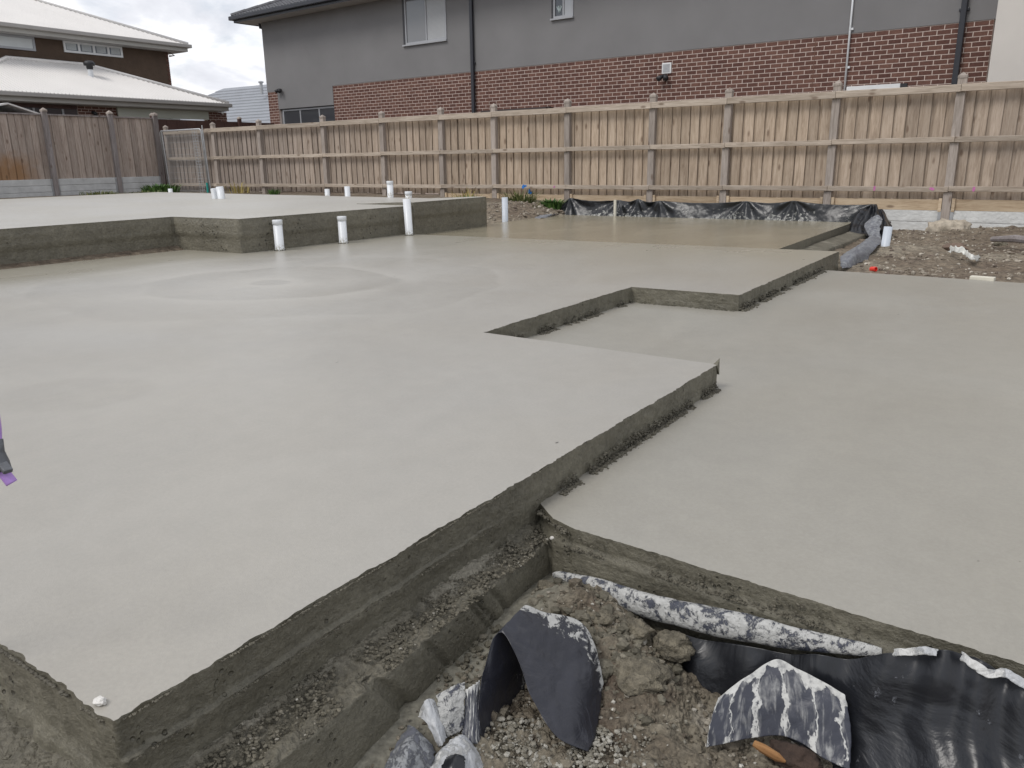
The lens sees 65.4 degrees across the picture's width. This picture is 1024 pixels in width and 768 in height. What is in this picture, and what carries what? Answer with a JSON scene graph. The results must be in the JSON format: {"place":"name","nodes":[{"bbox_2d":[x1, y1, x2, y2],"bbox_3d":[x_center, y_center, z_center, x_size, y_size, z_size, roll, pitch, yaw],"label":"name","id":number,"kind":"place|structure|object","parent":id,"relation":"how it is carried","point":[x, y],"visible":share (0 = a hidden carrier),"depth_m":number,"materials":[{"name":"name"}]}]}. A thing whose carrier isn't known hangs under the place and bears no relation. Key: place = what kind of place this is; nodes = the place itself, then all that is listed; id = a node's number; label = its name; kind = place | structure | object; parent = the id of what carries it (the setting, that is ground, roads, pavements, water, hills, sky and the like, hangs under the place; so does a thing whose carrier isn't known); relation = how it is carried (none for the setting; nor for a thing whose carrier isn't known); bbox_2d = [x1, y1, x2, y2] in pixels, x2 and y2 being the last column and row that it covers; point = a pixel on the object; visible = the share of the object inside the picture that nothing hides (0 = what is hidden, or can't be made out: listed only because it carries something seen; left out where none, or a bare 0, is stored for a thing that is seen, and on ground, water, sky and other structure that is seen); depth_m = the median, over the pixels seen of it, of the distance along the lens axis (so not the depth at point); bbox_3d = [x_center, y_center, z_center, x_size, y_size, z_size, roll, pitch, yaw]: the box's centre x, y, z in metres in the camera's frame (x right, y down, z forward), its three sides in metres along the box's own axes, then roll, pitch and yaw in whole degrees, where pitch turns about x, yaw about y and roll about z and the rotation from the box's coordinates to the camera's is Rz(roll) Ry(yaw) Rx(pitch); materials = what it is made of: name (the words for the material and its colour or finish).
{"place":"outdoors","nodes":[
{"label":"outdoors","id":0,"kind":"place"},
{"bbox_2d":[0,0,232,190],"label":"house","id":1,"kind":"structure","parent":0,"point":[56,59],"depth_m":27.89,"materials":[{"name":"beige metal"}]},
{"bbox_2d":[0,34,35,50],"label":"window","id":2,"kind":"structure","parent":1,"relation":"in","point":[7,41],"depth_m":26.86,"materials":[{"name":"glass"}]},
{"bbox_2d":[23,107,77,114],"bbox_3d":[-15.260,-8.220,24.326,0.055,0.455,4.071,10,19,33],"label":"window","id":3,"kind":"structure","parent":1,"relation":"in","point":[49,110],"depth_m":25.40,"materials":[{"name":"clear glass"}]},
{"bbox_2d":[62,40,122,57],"bbox_3d":[-15.178,-12.144,28.944,0.049,0.376,2.178,10,19,33],"label":"window","id":4,"kind":"structure","parent":1,"relation":"in","point":[69,46],"depth_m":28.89,"materials":[{"name":"white glass"}]},
{"bbox_2d":[44,0,272,94],"label":"sky","id":5,"kind":"structure","parent":0,"point":[224,53],"materials":[{"name":"white"}]},
{"bbox_2d":[180,81,269,122],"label":"house","id":6,"kind":"structure","parent":0,"point":[250,103],"depth_m":53.52,"materials":[{"name":"white metal"}]},
{"bbox_2d":[405,191,411,197],"bbox_3d":[-1.683,-2.931,13.033,0.121,0.423,0.121,10,19,33],"label":"drain pipe","id":7,"kind":"object","parent":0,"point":[408,194],"visible":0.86,"depth_m":12.95,"materials":[{"name":"white plastic"}]},
{"bbox_2d":[0,190,1001,269],"bbox_3d":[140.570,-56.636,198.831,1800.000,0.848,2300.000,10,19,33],"label":"ground","id":8,"kind":"structure","parent":0,"point":[130,253],"depth_m":9.16,"materials":[{"name":"soil"}]},
{"bbox_2d":[0,103,40,193],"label":"garden shed","id":9,"kind":"structure","parent":8,"relation":"on","point":[8,107],"depth_m":21.44,"materials":[{"name":"beige metal"}]},
{"bbox_2d":[0,108,165,197],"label":"paling fence","id":10,"kind":"object","parent":8,"relation":"on","point":[58,153],"visible":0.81,"depth_m":21.52,"materials":[{"name":"brown wood"}]},
{"bbox_2d":[79,191,116,195],"bbox_3d":[-10.753,-4.985,20.768,0.964,0.120,1.025,-9,17,-26],"label":"grass clump","id":11,"kind":"object","parent":8,"relation":"on","point":[98,193],"visible":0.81,"depth_m":20.67,"materials":[{"name":"green plant"}]},
{"bbox_2d":[117,190,176,193],"bbox_3d":[-9.170,-4.820,20.046,1.439,0.152,1.392,10,19,33],"label":"grass clump","id":12,"kind":"object","parent":8,"relation":"on","point":[143,192],"visible":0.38,"depth_m":20.11,"materials":[{"name":"green plant"}]},
{"bbox_2d":[140,183,180,192],"bbox_3d":[-9.403,-5.272,21.399,1.240,0.295,1.242,10,19,33],"label":"grass clump","id":13,"kind":"object","parent":8,"relation":"on","point":[160,187],"visible":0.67,"depth_m":21.21,"materials":[{"name":"green plant"}]},
{"bbox_2d":[159,125,210,192],"bbox_3d":[-9.266,-6.290,22.607,2.078,1.921,0.094,10,19,34],"label":"panel","id":14,"kind":"object","parent":8,"relation":"on","point":[197,152],"visible":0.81,"depth_m":22.49,"materials":[{"name":"metal"}]},
{"bbox_2d":[149,113,273,192],"bbox_3d":[-7.748,-7.996,27.822,0.138,2.415,10.228,10,19,33],"label":"board fence","id":15,"kind":"object","parent":8,"relation":"on","point":[180,124],"visible":0.13,"depth_m":24.68,"materials":[{"name":"brown wood"}]},
{"bbox_2d":[0,192,427,264],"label":"raised slab","id":16,"kind":"structure","parent":8,"relation":"on","point":[40,229],"depth_m":9.26,"materials":[{"name":"concrete"}]},
{"bbox_2d":[210,186,224,198],"bbox_3d":[-5.000,-3.208,13.608,0.202,0.300,0.152,2,14,35],"label":"vent stub","id":17,"kind":"object","parent":16,"relation":"on","point":[217,193],"visible":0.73,"depth_m":13.55,"materials":[{"name":"white plastic"}]},
{"bbox_2d":[220,181,249,193],"bbox_3d":[-7.086,-5.076,20.497,0.794,0.346,0.828,-1,16,-3],"label":"grass clump","id":18,"kind":"object","parent":8,"relation":"on","point":[240,191],"visible":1,"depth_m":20.51,"materials":[{"name":"plant"}]},
{"bbox_2d":[267,189,280,194],"bbox_3d":[-5.798,-4.686,19.397,0.434,0.160,0.402,3,16,15],"label":"grass clump","id":19,"kind":"object","parent":8,"relation":"on","point":[273,192],"visible":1,"depth_m":19.32,"materials":[{"name":"green plant"}]},
{"bbox_2d":[325,189,329,195],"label":"drain pipe","id":20,"kind":"object","parent":8,"relation":"on","point":[327,192],"visible":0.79,"depth_m":17.42,"materials":[{"name":"white plastic"}]},
{"bbox_2d":[344,186,350,195],"bbox_3d":[-2.983,-3.258,14.538,0.100,0.670,0.100,10,19,33],"label":"drain pipe","id":21,"kind":"object","parent":8,"relation":"on","point":[347,190],"visible":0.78,"depth_m":14.43,"materials":[{"name":"white plastic"}]},
{"bbox_2d":[386,181,393,197],"bbox_3d":[-1.999,-3.045,13.148,0.112,0.588,0.112,10,19,33],"label":"drain pipe","id":22,"kind":"object","parent":8,"relation":"on","point":[390,193],"visible":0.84,"depth_m":13.07,"materials":[{"name":"white plastic"}]},
{"bbox_2d":[0,234,838,767],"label":"concrete slab","id":23,"kind":"structure","parent":8,"relation":"on","point":[216,458],"depth_m":2.87,"materials":[{"name":"grey concrete"}]},
{"bbox_2d":[0,418,16,485],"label":"purple pipe","id":24,"kind":"object","parent":23,"relation":"on","point":[7,477],"visible":1,"depth_m":1.42,"materials":[{"name":"purple plastic"}]},
{"bbox_2d":[92,695,106,705],"bbox_3d":[-0.755,0.580,1.460,0.027,0.016,0.023,-1,16,0],"label":"stone","id":25,"kind":"object","parent":23,"relation":"on","point":[100,700],"visible":1,"depth_m":1.45,"materials":[{"name":"white stone"}]},
{"bbox_2d":[272,220,283,250],"bbox_3d":[-2.609,-1.496,8.968,0.112,0.688,0.112,10,19,33],"label":"drain pipe","id":26,"kind":"object","parent":23,"relation":"attached to","point":[278,235],"visible":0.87,"depth_m":8.88,"materials":[{"name":"white plastic"}]},
{"bbox_2d":[337,216,347,242],"bbox_3d":[-2.042,-1.692,9.668,0.112,0.671,0.112,10,19,33],"label":"drain pipe","id":27,"kind":"object","parent":23,"relation":"attached to","point":[342,228],"visible":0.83,"depth_m":9.58,"materials":[{"name":"white plastic"}]},
{"bbox_2d":[403,199,412,234],"bbox_3d":[-1.365,-2.034,10.576,0.102,0.820,0.102,7,17,34],"label":"drain pipe","id":28,"kind":"object","parent":23,"relation":"attached to","point":[407,216],"visible":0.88,"depth_m":10.49,"materials":[{"name":"white plastic"}]},
{"bbox_2d":[714,358,719,373],"bbox_3d":[0.969,-0.083,3.793,0.032,0.080,0.032,10,19,33],"label":"concrete burr","id":29,"kind":"object","parent":23,"relation":"attached to","point":[717,362],"visible":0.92,"depth_m":3.79},
{"bbox_2d":[358,197,486,233],"bbox_3d":[-1.270,-2.463,11.806,1.090,0.544,1.809,10,19,33],"label":"raised slab pad","id":30,"kind":"object","parent":8,"relation":"on","point":[432,215],"visible":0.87,"depth_m":11.44,"materials":[{"name":"concrete"}]},
{"bbox_2d":[447,187,477,196],"bbox_3d":[-0.925,-3.894,16.283,0.820,0.356,0.771,10,19,33],"label":"grass clump","id":31,"kind":"object","parent":8,"relation":"on","point":[468,193],"visible":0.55,"depth_m":16.21,"materials":[{"name":"plant"}]},
{"bbox_2d":[502,197,507,221],"bbox_3d":[-0.113,-2.687,13.277,0.102,0.820,0.102,10,19,33],"label":"drain pipe","id":32,"kind":"object","parent":8,"relation":"on","point":[504,209],"visible":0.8,"depth_m":13.18,"materials":[{"name":"grey plastic"}]},
{"bbox_2d":[496,189,541,202],"bbox_3d":[0.165,-3.525,15.127,1.087,0.444,1.056,-2,16,-3],"label":"grass clump","id":33,"kind":"object","parent":8,"relation":"on","point":[521,197],"visible":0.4,"depth_m":14.96,"materials":[{"name":"green plant"}]},
{"bbox_2d":[487,201,564,223],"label":"dirt","id":34,"kind":"structure","parent":8,"relation":"on","point":[528,208],"depth_m":14.06,"materials":[{"name":"soil"}]},
{"bbox_2d":[487,200,564,220],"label":"site stones","id":35,"kind":"object","parent":34,"relation":"on","point":[515,209],"visible":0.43,"depth_m":14.23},
{"bbox_2d":[535,198,566,209],"bbox_3d":[0.753,-3.352,14.848,0.681,0.246,0.652,-7,17,-21],"label":"grass clump","id":36,"kind":"object","parent":34,"relation":"on","point":[554,204],"visible":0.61,"depth_m":14.75,"materials":[{"name":"green plant"}]},
{"bbox_2d":[163,72,1023,230],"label":"paling fence","id":37,"kind":"object","parent":8,"relation":"on","point":[924,155],"visible":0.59,"depth_m":14.32,"materials":[{"name":"brown wood"}]},
{"bbox_2d":[228,0,997,204],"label":"house","id":38,"kind":"structure","parent":8,"relation":"on","point":[334,60],"depth_m":19.25,"materials":[{"name":"grey paint"}]},
{"bbox_2d":[280,105,334,123],"bbox_3d":[-6.671,-8.473,26.211,2.833,1.179,0.055,11,20,37],"label":"window","id":39,"kind":"structure","parent":38,"relation":"in","point":[305,114],"depth_m":26.11,"materials":[{"name":"glass"}]},
{"bbox_2d":[402,0,446,46],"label":"window","id":40,"kind":"structure","parent":38,"relation":"in","point":[424,21],"depth_m":22.16,"materials":[{"name":"glass"}]},
{"bbox_2d":[550,0,573,20],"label":"window","id":41,"kind":"structure","parent":38,"relation":"in","point":[560,9],"depth_m":19.41,"materials":[{"name":"glass"}]},
{"bbox_2d":[421,215,850,249],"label":"wet slab","id":42,"kind":"structure","parent":8,"relation":"on","point":[778,234],"depth_m":11.07,"materials":[{"name":"concrete"}]},
{"bbox_2d":[535,214,554,217],"bbox_3d":[0.603,-2.974,14.090,0.224,0.060,1.011,6,17,24],"label":"plastic flap","id":43,"kind":"object","parent":42,"relation":"on","point":[544,216],"visible":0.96,"depth_m":13.91,"materials":[{"name":"grey plastic"}]},
{"bbox_2d":[560,198,874,221],"bbox_3d":[3.079,-2.918,13.317,5.492,0.328,0.158,10,19,32],"label":"plastic sheet","id":44,"kind":"object","parent":42,"relation":"on","point":[788,211],"visible":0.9,"depth_m":13.10,"materials":[{"name":"black plastic"}]},
{"bbox_2d":[613,200,616,215],"bbox_3d":[1.811,-3.079,14.014,0.040,0.305,0.035,10,19,33],"label":"timber stake","id":45,"kind":"object","parent":44,"relation":"attached to","point":[615,207],"visible":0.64,"depth_m":14.00,"materials":[{"name":"beige wood"}]},
{"bbox_2d":[528,270,1023,677],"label":"slab","id":46,"kind":"structure","parent":8,"relation":"on","point":[842,447],"depth_m":2.79,"materials":[{"name":"concrete"}]},
{"bbox_2d":[122,234,931,760],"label":"concrete crumbs","id":47,"kind":"object","parent":46,"relation":"on","point":[672,418],"visible":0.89,"depth_m":2.54,"materials":[{"name":"grey concrete"}]},
{"bbox_2d":[683,635,1023,767],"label":"plastic sheet","id":48,"kind":"object","parent":46,"relation":"hanging from","point":[945,709],"visible":0.6,"depth_m":1.80,"materials":[{"name":"black plastic"}]},
{"bbox_2d":[892,646,937,655],"bbox_3d":[0.906,0.605,1.794,0.089,0.043,0.017,10,19,33],"label":"plastic strip","id":49,"kind":"object","parent":48,"relation":"on","point":[922,650],"visible":1,"depth_m":1.79,"materials":[{"name":"white plastic"}]},
{"bbox_2d":[960,652,1023,687],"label":"plastic strip","id":50,"kind":"object","parent":48,"relation":"on","point":[984,671],"visible":1,"depth_m":1.71,"materials":[{"name":"white plastic"}]},
{"bbox_2d":[969,275,995,280],"bbox_3d":[4.125,-0.920,6.992,0.190,0.045,0.080,12,20,38],"label":"timber offcut","id":51,"kind":"object","parent":46,"relation":"on","point":[984,278],"visible":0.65,"depth_m":6.97,"materials":[{"name":"beige wood"}]},
{"bbox_2d":[798,231,867,250],"bbox_3d":[4.054,-1.655,10.186,0.289,0.318,4.300,10,19,33],"label":"slab step","id":52,"kind":"object","parent":8,"relation":"on","point":[840,241],"visible":0.35,"depth_m":10.31,"materials":[{"name":"concrete"}]},
{"bbox_2d":[835,225,1023,282],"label":"dirt","id":53,"kind":"structure","parent":8,"relation":"on","point":[945,264],"depth_m":9.13,"materials":[{"name":"soil"}]},
{"bbox_2d":[840,236,880,268],"bbox_3d":[4.142,-1.590,9.432,0.266,0.140,3.237,8,18,28],"label":"plastic flap","id":54,"kind":"object","parent":53,"relation":"on","point":[863,251],"visible":1,"depth_m":8.93,"materials":[{"name":"grey plastic"}]},
{"bbox_2d":[848,204,891,239],"bbox_3d":[5.184,-2.298,11.497,0.631,0.541,0.904,10,19,33],"label":"plastic drape","id":55,"kind":"object","parent":53,"relation":"on","point":[863,216],"visible":0.67,"depth_m":11.63,"materials":[{"name":"black plastic"}]},
{"bbox_2d":[864,215,882,243],"bbox_3d":[4.999,-2.141,11.033,0.234,0.332,1.117,6,17,22],"label":"plastic drape","id":56,"kind":"object","parent":53,"relation":"on","point":[872,226],"visible":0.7,"depth_m":11.13,"materials":[{"name":"grey plastic"}]},
{"bbox_2d":[869,267,877,271],"bbox_3d":[3.660,-1.163,8.072,0.050,0.050,0.063,-7,12,-22],"label":"red cap","id":57,"kind":"object","parent":53,"relation":"on","point":[874,269],"visible":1,"depth_m":8.06,"materials":[{"name":"plastic"}]},
{"bbox_2d":[881,226,892,246],"bbox_3d":[4.637,-1.587,9.957,0.102,0.740,0.102,13,21,32],"label":"drain pipe","id":58,"kind":"object","parent":53,"relation":"in","point":[886,236],"visible":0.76,"depth_m":9.85,"materials":[{"name":"white plastic"}]},
{"bbox_2d":[838,225,1023,281],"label":"site stones","id":59,"kind":"object","parent":53,"relation":"on","point":[923,273],"visible":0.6,"depth_m":8.96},
{"bbox_2d":[942,243,968,250],"bbox_3d":[5.326,-1.622,9.559,0.311,0.136,0.204,10,19,33],"label":"stone","id":60,"kind":"object","parent":53,"relation":"on","point":[946,246],"visible":0.56,"depth_m":9.54,"materials":[{"name":"brown stone"}]},
{"bbox_2d":[948,245,980,261],"bbox_3d":[4.941,-1.456,8.782,0.195,0.137,1.017,1,16,7],"label":"white rag","id":61,"kind":"object","parent":53,"relation":"on","point":[970,256],"visible":1,"depth_m":8.67,"materials":[{"name":"white fabric"}]},
{"bbox_2d":[992,242,1007,245],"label":"stone","id":62,"kind":"object","parent":53,"relation":"on","point":[1000,243],"visible":0.54,"depth_m":9.78,"materials":[{"name":"stone"}]},
{"bbox_2d":[990,235,1023,242],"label":"branch","id":63,"kind":"object","parent":53,"relation":"on","point":[1014,238],"visible":1,"depth_m":9.36,"materials":[{"name":"wood"}]},
{"bbox_2d":[925,218,972,231],"bbox_3d":[6.559,-2.261,12.012,0.717,0.474,0.425,10,19,33],"label":"clod","id":64,"kind":"object","parent":8,"relation":"on","point":[942,224],"visible":0.41,"depth_m":11.85,"materials":[{"name":"beige soil"}]},
{"bbox_2d":[987,0,1023,81],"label":"garage wall","id":65,"kind":"structure","parent":8,"relation":"on","point":[1006,63],"depth_m":12.90,"materials":[{"name":"paint"}]},
{"bbox_2d":[353,573,832,767],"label":"dirt","id":66,"kind":"structure","parent":0,"point":[377,754],"depth_m":1.94,"materials":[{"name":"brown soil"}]},
{"bbox_2d":[173,520,549,767],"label":"footing ledge","id":67,"kind":"object","parent":66,"relation":"on","point":[374,696],"visible":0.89,"depth_m":1.88,"materials":[{"name":"concrete"}]},
{"bbox_2d":[0,709,73,767],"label":"footing spill","id":68,"kind":"object","parent":67,"relation":"on","point":[12,741],"visible":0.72,"depth_m":1.61,"materials":[{"name":"concrete"}]},
{"bbox_2d":[0,647,104,759],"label":"concrete crumbs","id":69,"kind":"object","parent":68,"relation":"on","point":[11,657],"visible":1,"depth_m":1.56,"materials":[{"name":"grey concrete"}]},
{"bbox_2d":[179,528,550,767],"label":"gravel","id":70,"kind":"structure","parent":67,"relation":"on","point":[315,703],"depth_m":1.87,"materials":[{"name":"grey gravel"}]},
{"bbox_2d":[384,725,434,767],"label":"plastic scrap","id":71,"kind":"object","parent":66,"relation":"on","point":[413,748],"visible":1,"depth_m":1.76,"materials":[{"name":"grey plastic"}]},
{"bbox_2d":[418,699,446,746],"bbox_3d":[-0.179,0.780,1.840,0.042,0.089,0.090,-12,19,-34],"label":"plastic scrap","id":72,"kind":"object","parent":66,"relation":"on","point":[429,714],"visible":1,"depth_m":1.83,"materials":[{"name":"white plastic"}]},
{"bbox_2d":[436,682,465,737],"bbox_3d":[-0.134,0.763,1.862,0.081,0.102,0.048,-9,18,-27],"label":"plastic scrap","id":73,"kind":"object","parent":66,"relation":"on","point":[450,705],"visible":1,"depth_m":1.85,"materials":[{"name":"white plastic"}]},
{"bbox_2d":[430,735,483,767],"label":"plastic scrap","id":74,"kind":"object","parent":66,"relation":"on","point":[463,745],"visible":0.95,"depth_m":1.78,"materials":[{"name":"white plastic"}]},
{"bbox_2d":[441,754,465,767],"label":"plastic scrap","id":75,"kind":"object","parent":74,"relation":"on","point":[454,761],"visible":1,"depth_m":1.74,"materials":[{"name":"grey plastic"}]},
{"bbox_2d":[462,680,480,743],"bbox_3d":[-0.096,0.771,1.872,0.044,0.104,0.106,-1,16,-2],"label":"plastic scrap","id":76,"kind":"object","parent":66,"relation":"on","point":[471,730],"visible":0.92,"depth_m":1.86,"materials":[{"name":"grey plastic"}]},
{"bbox_2d":[478,605,603,751],"bbox_3d":[0.082,0.709,1.966,0.274,0.218,0.333,3,16,13],"label":"plastic flap","id":77,"kind":"object","parent":66,"relation":"on","point":[551,661],"visible":0.98,"depth_m":1.96,"materials":[{"name":"black plastic"}]},
{"bbox_2d":[537,579,553,589],"bbox_3d":[0.104,0.605,2.358,0.065,0.048,0.054,10,19,33],"label":"clod","id":78,"kind":"object","parent":66,"relation":"on","point":[544,583],"visible":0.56,"depth_m":2.35,"materials":[{"name":"beige soil"}]},
{"bbox_2d":[407,715,700,767],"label":"gravel","id":79,"kind":"structure","parent":66,"relation":"on","point":[544,761],"depth_m":1.85,"materials":[{"name":"grey gravel"}]},
{"bbox_2d":[436,577,682,724],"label":"soil clods","id":80,"kind":"object","parent":66,"relation":"on","point":[623,636],"visible":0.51,"depth_m":2.12,"materials":[{"name":"soil"}]},
{"bbox_2d":[586,607,615,625],"bbox_3d":[0.223,0.650,2.227,0.150,0.078,0.105,10,19,33],"label":"clod","id":81,"kind":"object","parent":66,"relation":"on","point":[607,618],"visible":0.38,"depth_m":2.18,"materials":[{"name":"beige soil"}]},
{"bbox_2d":[626,617,653,640],"bbox_3d":[0.337,0.672,2.177,0.104,0.069,0.078,10,19,33],"label":"clod","id":82,"kind":"object","parent":66,"relation":"on","point":[640,628],"visible":0.74,"depth_m":2.15,"materials":[{"name":"beige soil"}]},
{"bbox_2d":[613,655,672,695],"bbox_3d":[0.334,0.749,2.050,0.151,0.076,0.143,-5,16,-14],"label":"clod","id":83,"kind":"object","parent":66,"relation":"on","point":[635,676],"visible":0.89,"depth_m":2.02,"materials":[{"name":"brown soil"}]},
{"bbox_2d":[652,629,695,663],"bbox_3d":[0.428,0.696,2.127,0.126,0.086,0.088,10,19,33],"label":"clod","id":84,"kind":"object","parent":66,"relation":"on","point":[674,646],"visible":1,"depth_m":2.10,"materials":[{"name":"beige soil"}]},
{"bbox_2d":[552,571,881,656],"bbox_3d":[0.487,0.618,2.141,0.925,0.117,0.065,10,19,34],"label":"plastic roll","id":85,"kind":"object","parent":66,"relation":"on","point":[722,623],"visible":0.81,"depth_m":2.07,"materials":[{"name":"white plastic"}]},
{"bbox_2d":[753,740,785,762],"bbox_3d":[0.597,0.853,1.848,0.078,0.025,0.022,12,20,37],"label":"wooden stick","id":86,"kind":"object","parent":66,"relation":"on","point":[767,751],"visible":1,"depth_m":1.84,"materials":[{"name":"brown wood"}]},
{"bbox_2d":[706,659,851,767],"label":"plastic flap","id":87,"kind":"object","parent":66,"relation":"on","point":[777,697],"visible":1,"depth_m":1.90,"materials":[{"name":"black plastic"}]},
{"bbox_2d":[769,739,823,767],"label":"clod","id":88,"kind":"object","parent":66,"relation":"on","point":[796,756],"visible":0.84,"depth_m":1.84,"materials":[{"name":"brown soil"}]}
]}

